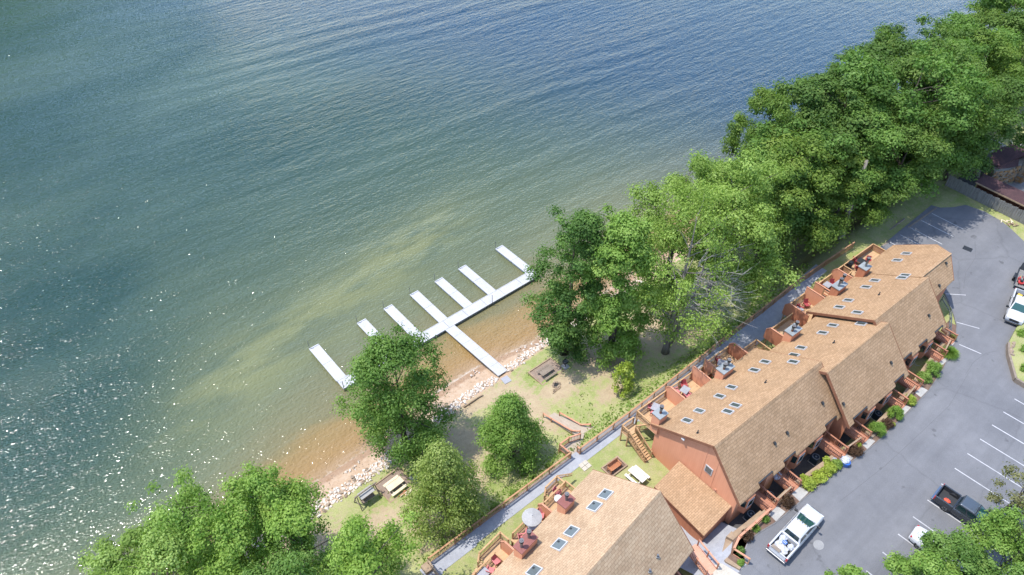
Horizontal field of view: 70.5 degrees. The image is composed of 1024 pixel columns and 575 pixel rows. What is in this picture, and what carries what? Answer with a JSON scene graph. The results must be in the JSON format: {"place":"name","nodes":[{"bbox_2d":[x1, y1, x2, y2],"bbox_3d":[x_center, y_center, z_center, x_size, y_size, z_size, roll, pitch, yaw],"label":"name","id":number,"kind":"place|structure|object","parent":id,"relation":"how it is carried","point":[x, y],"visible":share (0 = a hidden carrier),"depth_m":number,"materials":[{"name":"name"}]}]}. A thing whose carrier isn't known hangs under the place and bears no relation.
{"place":"outdoors","nodes":[
{"label":"outdoors","id":0,"kind":"place"},
{"bbox_2d":[0,0,1023,574],"bbox_3d":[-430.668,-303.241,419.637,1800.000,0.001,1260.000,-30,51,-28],"label":"lake","id":1,"kind":"structure","parent":0,"point":[216,216],"depth_m":116.47,"materials":[{"name":"liquid"}]},
{"bbox_2d":[307,241,539,391],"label":"floating dock","id":2,"kind":"object","parent":1,"relation":"on","point":[441,326],"visible":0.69,"depth_m":95.53,"materials":[{"name":"grey plastic"}]},
{"bbox_2d":[446,325,506,376],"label":"gangway","id":3,"kind":"object","parent":2,"relation":"attached to","point":[498,369],"visible":1,"depth_m":89.44,"materials":[{"name":"grey plastic"}]},
{"bbox_2d":[172,51,1023,574],"bbox_3d":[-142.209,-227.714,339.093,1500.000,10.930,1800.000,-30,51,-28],"label":"ground","id":4,"kind":"structure","parent":0,"point":[592,381],"depth_m":82.55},
{"bbox_2d":[75,522,185,574],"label":"shore tree","id":5,"kind":"object","parent":4,"relation":"on","point":[106,555],"visible":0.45,"depth_m":60.19,"materials":[{"name":"green plant"}]},
{"bbox_2d":[102,522,201,574],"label":"shore tree","id":6,"kind":"object","parent":4,"relation":"on","point":[167,549],"visible":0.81,"depth_m":56.12,"materials":[{"name":"green plant"}]},
{"bbox_2d":[102,463,244,574],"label":"shore tree","id":7,"kind":"object","parent":4,"relation":"on","point":[182,509],"visible":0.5,"depth_m":60.23,"materials":[{"name":"green plant"}]},
{"bbox_2d":[177,464,292,574],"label":"shore tree","id":8,"kind":"object","parent":4,"relation":"on","point":[220,563],"visible":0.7,"depth_m":57.09,"materials":[{"name":"green plant"}]},
{"bbox_2d":[200,461,328,572],"bbox_3d":[-22.235,20.909,63.661,12.902,15.642,10.171,-30,51,-28],"label":"shore tree","id":9,"kind":"object","parent":4,"relation":"on","point":[261,486],"visible":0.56,"depth_m":59.85,"materials":[{"name":"green plant"}]},
{"bbox_2d":[216,472,375,574],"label":"shore tree","id":10,"kind":"object","parent":4,"relation":"on","point":[295,517],"visible":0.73,"depth_m":58.15,"materials":[{"name":"green plant"}]},
{"bbox_2d":[239,532,385,574],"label":"shore tree","id":11,"kind":"object","parent":4,"relation":"on","point":[280,563],"visible":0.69,"depth_m":56.27,"materials":[{"name":"green plant"}]},
{"bbox_2d":[314,504,421,574],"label":"shore tree","id":12,"kind":"object","parent":4,"relation":"on","point":[375,553],"visible":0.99,"depth_m":55.91,"materials":[{"name":"green plant"}]},
{"bbox_2d":[354,482,381,510],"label":"garden swing","id":13,"kind":"object","parent":4,"relation":"on","point":[366,494],"visible":1,"depth_m":73.30,"materials":[{"name":"grey wood"}]},
{"bbox_2d":[375,467,413,502],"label":"picnic pad","id":14,"kind":"object","parent":4,"relation":"on","point":[382,489],"visible":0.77,"depth_m":75.41,"materials":[{"name":"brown wood"}]},
{"bbox_2d":[383,475,406,495],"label":"picnic table","id":15,"kind":"object","parent":14,"relation":"on","point":[389,485],"visible":0.99,"depth_m":74.54,"materials":[{"name":"white wood"}]},
{"bbox_2d":[329,321,460,478],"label":"lakeside tree","id":16,"kind":"object","parent":4,"relation":"on","point":[387,411],"visible":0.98,"depth_m":70.78,"materials":[{"name":"green plant"}]},
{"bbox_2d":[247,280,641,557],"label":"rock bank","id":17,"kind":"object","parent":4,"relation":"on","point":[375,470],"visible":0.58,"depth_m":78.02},
{"bbox_2d":[397,434,495,557],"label":"olive tree","id":18,"kind":"object","parent":4,"relation":"on","point":[435,471],"visible":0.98,"depth_m":65.47,"materials":[{"name":"green plant"}]},
{"bbox_2d":[472,531,513,574],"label":"wooden deck","id":19,"kind":"structure","parent":4,"relation":"on","point":[501,549],"depth_m":64.97,"materials":[{"name":"brown wood"}]},
{"bbox_2d":[471,390,555,481],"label":"round tree","id":20,"kind":"object","parent":4,"relation":"on","point":[509,412],"visible":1,"depth_m":71.75,"materials":[{"name":"green plant"}]},
{"bbox_2d":[511,503,551,546],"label":"wooden deck","id":21,"kind":"structure","parent":4,"relation":"on","point":[546,510],"depth_m":66.25,"materials":[{"name":"brown wood"}]},
{"bbox_2d":[522,508,541,526],"bbox_3d":[1.783,21.227,65.432,1.840,2.840,1.840,-30,51,-28],"label":"parasol","id":22,"kind":"object","parent":21,"relation":"on","point":[531,517],"visible":0.82,"depth_m":64.55,"materials":[{"name":"beige fabric"}]},
{"bbox_2d":[528,357,564,384],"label":"picnic pad","id":23,"kind":"object","parent":4,"relation":"on","point":[536,376],"visible":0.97,"depth_m":86.33,"materials":[{"name":"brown wood"}]},
{"bbox_2d":[519,204,613,366],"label":"tall tree","id":24,"kind":"object","parent":4,"relation":"on","point":[561,334],"visible":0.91,"depth_m":79.80,"materials":[{"name":"green plant"}]},
{"bbox_2d":[543,412,592,434],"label":"ramp","id":25,"kind":"structure","parent":4,"relation":"on","point":[571,425],"depth_m":78.89,"materials":[{"name":"brown wood"}]},
{"bbox_2d":[558,433,583,454],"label":"ramp landing","id":26,"kind":"object","parent":4,"relation":"on","point":[576,439],"visible":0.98,"depth_m":75.50,"materials":[{"name":"brown wood"}]},
{"bbox_2d":[355,251,811,566],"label":"tall grass","id":27,"kind":"structure","parent":4,"relation":"on","point":[647,389],"depth_m":80.21,"materials":[{"name":"green plant"}]},
{"bbox_2d":[491,470,694,574],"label":"townhouse row","id":28,"kind":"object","parent":4,"relation":"on","point":[595,522],"visible":1,"depth_m":60.75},
{"bbox_2d":[541,473,574,510],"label":"wooden deck","id":29,"kind":"structure","parent":28,"relation":"attached to","point":[551,504],"depth_m":69.42,"materials":[{"name":"brown wood"}]},
{"bbox_2d":[601,455,627,475],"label":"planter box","id":30,"kind":"object","parent":4,"relation":"on","point":[624,465],"visible":0.71,"depth_m":73.60,"materials":[{"name":"brown wood"}]},
{"bbox_2d":[575,202,666,382],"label":"tall tree","id":31,"kind":"object","parent":4,"relation":"on","point":[623,230],"visible":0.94,"depth_m":77.22,"materials":[{"name":"green plant"}]},
{"bbox_2d":[611,360,636,397],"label":"sapling","id":32,"kind":"object","parent":4,"relation":"on","point":[627,384],"visible":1,"depth_m":79.94,"materials":[{"name":"green plant"}]},
{"bbox_2d":[619,417,652,463],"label":"outside stairs","id":33,"kind":"structure","parent":4,"relation":"on","point":[629,430],"depth_m":74.56,"materials":[{"name":"brown wood"}]},
{"bbox_2d":[625,465,649,483],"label":"picnic table","id":34,"kind":"object","parent":4,"relation":"on","point":[641,475],"visible":0.88,"depth_m":72.47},
{"bbox_2d":[622,149,731,313],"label":"shade tree","id":35,"kind":"object","parent":4,"relation":"on","point":[698,164],"visible":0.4,"depth_m":81.94,"materials":[{"name":"green plant"}]},
{"bbox_2d":[623,173,757,362],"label":"wispy tree","id":36,"kind":"object","parent":4,"relation":"on","point":[719,296],"visible":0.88,"depth_m":74.54,"materials":[{"name":"green plant"}]},
{"bbox_2d":[680,522,747,574],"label":"side alley","id":37,"kind":"structure","parent":4,"relation":"on","point":[713,541],"depth_m":66.16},
{"bbox_2d":[689,539,719,574],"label":"entry bridge","id":38,"kind":"structure","parent":37,"relation":"on","point":[701,561],"depth_m":64.17,"materials":[{"name":"brown wood"}]},
{"bbox_2d":[712,563,739,574],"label":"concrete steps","id":39,"kind":"structure","parent":4,"relation":"on","point":[722,569],"depth_m":63.68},
{"bbox_2d":[668,143,803,308],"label":"shade tree","id":40,"kind":"object","parent":4,"relation":"on","point":[760,227],"visible":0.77,"depth_m":78.66,"materials":[{"name":"green plant"}]},
{"bbox_2d":[689,160,792,275],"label":"woodland tree","id":41,"kind":"object","parent":4,"relation":"on","point":[776,186],"visible":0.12,"depth_m":87.84,"materials":[{"name":"green plant"}]},
{"bbox_2d":[722,510,761,569],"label":"timber terrace","id":42,"kind":"structure","parent":4,"relation":"on","point":[731,559],"depth_m":65.96,"materials":[{"name":"brown wood"}]},
{"bbox_2d":[731,506,772,564],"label":"street handrail","id":43,"kind":"object","parent":42,"relation":"on","point":[751,527],"visible":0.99,"depth_m":65.39,"materials":[{"name":"brown wood"}]},
{"bbox_2d":[719,83,804,160],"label":"woodland tree","id":44,"kind":"object","parent":4,"relation":"on","point":[769,100],"visible":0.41,"depth_m":92.39,"materials":[{"name":"green plant"}]},
{"bbox_2d":[753,484,778,512],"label":"entry bridge","id":45,"kind":"structure","parent":4,"relation":"on","point":[761,501],"depth_m":68.43,"materials":[{"name":"brown wood"}]},
{"bbox_2d":[722,129,823,250],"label":"woodland tree","id":46,"kind":"object","parent":4,"relation":"on","point":[803,178],"visible":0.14,"depth_m":88.46,"materials":[{"name":"green plant"}]},
{"bbox_2d":[762,303,809,349],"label":"wooden deck","id":47,"kind":"structure","parent":4,"relation":"on","point":[773,335],"depth_m":84.12,"materials":[{"name":"brown wood"}]},
{"bbox_2d":[723,127,850,269],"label":"woodland tree","id":48,"kind":"object","parent":4,"relation":"on","point":[822,235],"visible":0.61,"depth_m":86.93,"materials":[{"name":"green plant"}]},
{"bbox_2d":[773,467,801,492],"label":"entry bridge","id":49,"kind":"structure","parent":4,"relation":"on","point":[785,481],"depth_m":69.91,"materials":[{"name":"brown wood"}]},
{"bbox_2d":[745,74,852,179],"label":"woodland tree","id":50,"kind":"object","parent":4,"relation":"on","point":[807,112],"visible":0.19,"depth_m":93.01,"materials":[{"name":"green plant"}]},
{"bbox_2d":[649,244,953,540],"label":"townhouse row","id":51,"kind":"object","parent":4,"relation":"on","point":[729,437],"visible":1,"depth_m":72.50,"materials":[{"name":"beige"}]},
{"bbox_2d":[635,386,685,433],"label":"wooden deck","id":52,"kind":"structure","parent":51,"relation":"attached to","point":[670,398],"depth_m":75.63,"materials":[{"name":"brown wood"}]},
{"bbox_2d":[672,365,711,397],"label":"wooden deck","id":53,"kind":"structure","parent":51,"relation":"attached to","point":[697,378],"depth_m":77.82,"materials":[{"name":"brown wood"}]},
{"bbox_2d":[699,342,747,377],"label":"wooden deck","id":54,"kind":"structure","parent":51,"relation":"attached to","point":[736,352],"depth_m":80.14,"materials":[{"name":"brown wood"}]},
{"bbox_2d":[781,286,824,322],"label":"wooden deck","id":55,"kind":"structure","parent":4,"relation":"on","point":[814,297],"depth_m":86.73,"materials":[{"name":"brown wood"}]},
{"bbox_2d":[735,113,896,235],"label":"woodland tree","id":56,"kind":"object","parent":4,"relation":"on","point":[757,139],"visible":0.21,"depth_m":91.18,"materials":[{"name":"green plant"}]},
{"bbox_2d":[813,268,852,297],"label":"wooden deck","id":57,"kind":"structure","parent":4,"relation":"on","point":[835,274],"depth_m":88.65,"materials":[{"name":"brown wood"}]},
{"bbox_2d":[818,431,848,458],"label":"entry bridge","id":58,"kind":"structure","parent":4,"relation":"on","point":[828,446],"depth_m":72.70,"materials":[{"name":"brown wood"}]},
{"bbox_2d":[774,63,907,207],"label":"woodland tree","id":59,"kind":"object","parent":4,"relation":"on","point":[823,82],"visible":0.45,"depth_m":91.45,"materials":[{"name":"green plant"}]},
{"bbox_2d":[733,322,955,563],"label":"planting beds","id":60,"kind":"object","parent":4,"relation":"on","point":[875,438],"visible":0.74,"depth_m":73.14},
{"bbox_2d":[867,421,887,437],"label":"green shrub","id":61,"kind":"object","parent":60,"relation":"on","point":[879,428],"visible":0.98,"depth_m":73.58,"materials":[{"name":"green plant"}]},
{"bbox_2d":[885,405,905,421],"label":"green shrub","id":62,"kind":"object","parent":60,"relation":"on","point":[897,410],"visible":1,"depth_m":75.19,"materials":[{"name":"green plant"}]},
{"bbox_2d":[924,360,943,377],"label":"green shrub","id":63,"kind":"object","parent":60,"relation":"on","point":[933,367],"visible":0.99,"depth_m":79.36,"materials":[{"name":"green plant"}]},
{"bbox_2d":[744,333,948,529],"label":"well retaining wall","id":64,"kind":"structure","parent":4,"relation":"on","point":[884,416],"depth_m":73.97,"materials":[{"name":"brown wood"}]},
{"bbox_2d":[808,135,897,236],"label":"woodland tree","id":65,"kind":"object","parent":4,"relation":"on","point":[872,215],"visible":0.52,"depth_m":92.12,"materials":[{"name":"green plant"}]},
{"bbox_2d":[816,62,897,168],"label":"woodland tree","id":66,"kind":"object","parent":4,"relation":"on","point":[831,73],"visible":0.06,"depth_m":97.07,"materials":[{"name":"green plant"}]},
{"bbox_2d":[844,419,871,444],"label":"entry bridge","id":67,"kind":"structure","parent":4,"relation":"on","point":[853,433],"depth_m":73.96,"materials":[{"name":"brown wood"}]},
{"bbox_2d":[839,244,885,276],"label":"wooden deck","id":68,"kind":"structure","parent":4,"relation":"on","point":[864,253],"depth_m":93.25,"materials":[{"name":"brown wood"}]},
{"bbox_2d":[800,92,929,212],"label":"woodland tree","id":69,"kind":"object","parent":4,"relation":"on","point":[887,136],"visible":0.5,"depth_m":91.19,"materials":[{"name":"green plant"}]},
{"bbox_2d":[738,205,1023,574],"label":"car park","id":70,"kind":"structure","parent":4,"relation":"on","point":[959,428],"depth_m":73.29,"materials":[{"name":"asphalt"}]},
{"bbox_2d":[766,504,823,563],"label":"pickup truck","id":71,"kind":"object","parent":70,"relation":"on","point":[801,525],"visible":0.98,"depth_m":65.04,"materials":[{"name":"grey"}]},
{"bbox_2d":[824,563,869,574],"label":"parking tree","id":72,"kind":"object","parent":70,"relation":"on","point":[847,569],"visible":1,"depth_m":59.12,"materials":[{"name":"green plant"}]},
{"bbox_2d":[748,293,956,541],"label":"kerb","id":73,"kind":"structure","parent":70,"relation":"on","point":[875,442],"depth_m":73.50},
{"bbox_2d":[882,544,962,574],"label":"parking tree","id":74,"kind":"object","parent":70,"relation":"on","point":[930,563],"visible":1,"depth_m":58.12,"materials":[{"name":"green plant"}]},
{"bbox_2d":[908,525,965,569],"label":"sedan","id":75,"kind":"object","parent":70,"relation":"on","point":[913,537],"visible":0.31,"depth_m":65.27,"materials":[{"name":"grey"}]},
{"bbox_2d":[917,528,1000,574],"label":"parking tree","id":76,"kind":"object","parent":70,"relation":"on","point":[957,546],"visible":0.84,"depth_m":58.46,"materials":[{"name":"green plant"}]},
{"bbox_2d":[930,484,990,537],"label":"pickup truck","id":77,"kind":"object","parent":70,"relation":"on","point":[966,508],"visible":0.61,"depth_m":67.01,"materials":[{"name":"grey"}]},
{"bbox_2d":[957,504,1023,569],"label":"parking tree","id":78,"kind":"object","parent":70,"relation":"on","point":[998,525],"visible":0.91,"depth_m":59.71,"materials":[{"name":"green plant"}]},
{"bbox_2d":[965,545,1023,574],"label":"parking tree","id":79,"kind":"object","parent":70,"relation":"on","point":[1018,571],"visible":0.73,"depth_m":57.83,"materials":[{"name":"green plant"}]},
{"bbox_2d":[984,460,1023,536],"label":"parking tree","id":80,"kind":"object","parent":70,"relation":"on","point":[1016,499],"visible":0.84,"depth_m":63.52,"materials":[{"name":"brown plant"}]},
{"bbox_2d":[1003,288,1023,325],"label":"pickup truck","id":81,"kind":"object","parent":70,"relation":"on","point":[1014,313],"visible":1,"depth_m":85.62,"materials":[{"name":"white"}]},
{"bbox_2d":[1006,342,1023,387],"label":"landscape island curb","id":82,"kind":"structure","parent":70,"relation":"on","point":[1017,381],"depth_m":80.19,"materials":[{"name":"beige concrete"}]},
{"bbox_2d":[825,22,942,120],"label":"woodland tree","id":83,"kind":"object","parent":4,"relation":"on","point":[879,52],"visible":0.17,"depth_m":104.41,"materials":[{"name":"green plant"}]},
{"bbox_2d":[886,389,908,408],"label":"entry bridge","id":84,"kind":"structure","parent":4,"relation":"on","point":[891,401],"depth_m":76.93,"materials":[{"name":"brown wood"}]},
{"bbox_2d":[897,370,924,391],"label":"entry bridge","id":85,"kind":"structure","parent":4,"relation":"on","point":[907,382],"depth_m":78.73,"materials":[{"name":"brown wood"}]},
{"bbox_2d":[863,108,958,205],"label":"woodland tree","id":86,"kind":"object","parent":4,"relation":"on","point":[930,140],"visible":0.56,"depth_m":91.35,"materials":[{"name":"green plant"}]},
{"bbox_2d":[833,38,1002,199],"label":"woodland tree","id":87,"kind":"object","parent":4,"relation":"on","point":[958,96],"visible":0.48,"depth_m":90.97,"materials":[{"name":"green plant"}]},
{"bbox_2d":[861,12,985,99],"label":"woodland tree","id":88,"kind":"object","parent":4,"relation":"on","point":[880,38],"visible":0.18,"depth_m":106.39,"materials":[{"name":"green plant"}]},
{"bbox_2d":[879,36,992,140],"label":"woodland tree","id":89,"kind":"object","parent":4,"relation":"on","point":[973,48],"visible":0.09,"depth_m":99.60,"materials":[{"name":"green plant"}]},
{"bbox_2d":[925,342,947,361],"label":"entry bridge","id":90,"kind":"structure","parent":4,"relation":"on","point":[934,354],"depth_m":81.69,"materials":[{"name":"brown wood"}]},
{"bbox_2d":[890,108,990,195],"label":"woodland tree","id":91,"kind":"object","parent":4,"relation":"on","point":[970,136],"visible":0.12,"depth_m":96.94,"materials":[{"name":"green plant"}]},
{"bbox_2d":[934,328,957,345],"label":"entry bridge","id":92,"kind":"structure","parent":4,"relation":"on","point":[940,337],"depth_m":83.51,"materials":[{"name":"brown wood"}]},
{"bbox_2d":[887,33,1015,189],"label":"woodland tree","id":93,"kind":"object","parent":4,"relation":"on","point":[906,68],"visible":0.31,"depth_m":94.60,"materials":[{"name":"green plant"}]},
{"bbox_2d":[899,9,1023,110],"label":"woodland tree","id":94,"kind":"object","parent":4,"relation":"on","point":[957,19],"visible":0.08,"depth_m":108.02,"materials":[{"name":"green plant"}]},
{"bbox_2d":[913,24,1023,133],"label":"woodland tree","id":95,"kind":"object","parent":4,"relation":"on","point":[1001,54],"visible":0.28,"depth_m":102.46,"materials":[{"name":"green plant"}]},
{"bbox_2d":[925,69,1023,180],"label":"woodland tree","id":96,"kind":"object","parent":4,"relation":"on","point":[986,143],"visible":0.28,"depth_m":98.40,"materials":[{"name":"green plant"}]},
{"bbox_2d":[941,2,1023,66],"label":"woodland tree","id":97,"kind":"object","parent":4,"relation":"on","point":[993,17],"visible":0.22,"depth_m":113.53,"materials":[{"name":"green plant"}]},
{"bbox_2d":[945,174,1023,224],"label":"board fence","id":98,"kind":"object","parent":4,"relation":"on","point":[954,183],"visible":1,"depth_m":102.18,"materials":[{"name":"grey wood"}]},
{"bbox_2d":[952,26,1023,119],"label":"woodland tree","id":99,"kind":"object","parent":4,"relation":"on","point":[996,64],"visible":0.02,"depth_m":108.45,"materials":[{"name":"green plant"}]},
{"bbox_2d":[961,0,1023,74],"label":"woodland tree","id":100,"kind":"object","parent":4,"relation":"on","point":[1005,5],"visible":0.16,"depth_m":117.29,"materials":[{"name":"green plant"}]},
{"bbox_2d":[972,174,1023,211],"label":"porch","id":101,"kind":"object","parent":4,"relation":"on","point":[1007,193],"visible":0.96,"depth_m":101.55,"materials":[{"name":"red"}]},
{"bbox_2d":[987,144,1023,183],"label":"stone house","id":102,"kind":"structure","parent":4,"relation":"on","point":[1008,162],"depth_m":105.17,"materials":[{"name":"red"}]},
{"bbox_2d":[1002,5,1023,102],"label":"woodland tree","id":103,"kind":"object","parent":4,"relation":"on","point":[1014,14],"visible":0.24,"depth_m":111.00,"materials":[{"name":"green plant"}]},
{"bbox_2d":[420,264,826,574],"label":"gravel path","id":104,"kind":"structure","parent":0,"point":[770,316],"depth_m":75.30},
{"bbox_2d":[428,452,571,561],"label":"path balustrade","id":105,"kind":"object","parent":104,"relation":"on","point":[541,477],"visible":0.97,"depth_m":69.80,"materials":[{"name":"brown wood"}]},
{"bbox_2d":[580,241,854,453],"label":"path balustrade","id":106,"kind":"object","parent":104,"relation":"on","point":[699,358],"visible":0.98,"depth_m":84.25,"materials":[{"name":"brown wood"}]},
{"bbox_2d":[723,419,870,527],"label":"well floor","id":107,"kind":"structure","parent":0,"point":[804,466],"depth_m":73.32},
{"bbox_2d":[1009,324,1023,380],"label":"grass island","id":108,"kind":"structure","parent":0,"point":[1018,358],"depth_m":81.64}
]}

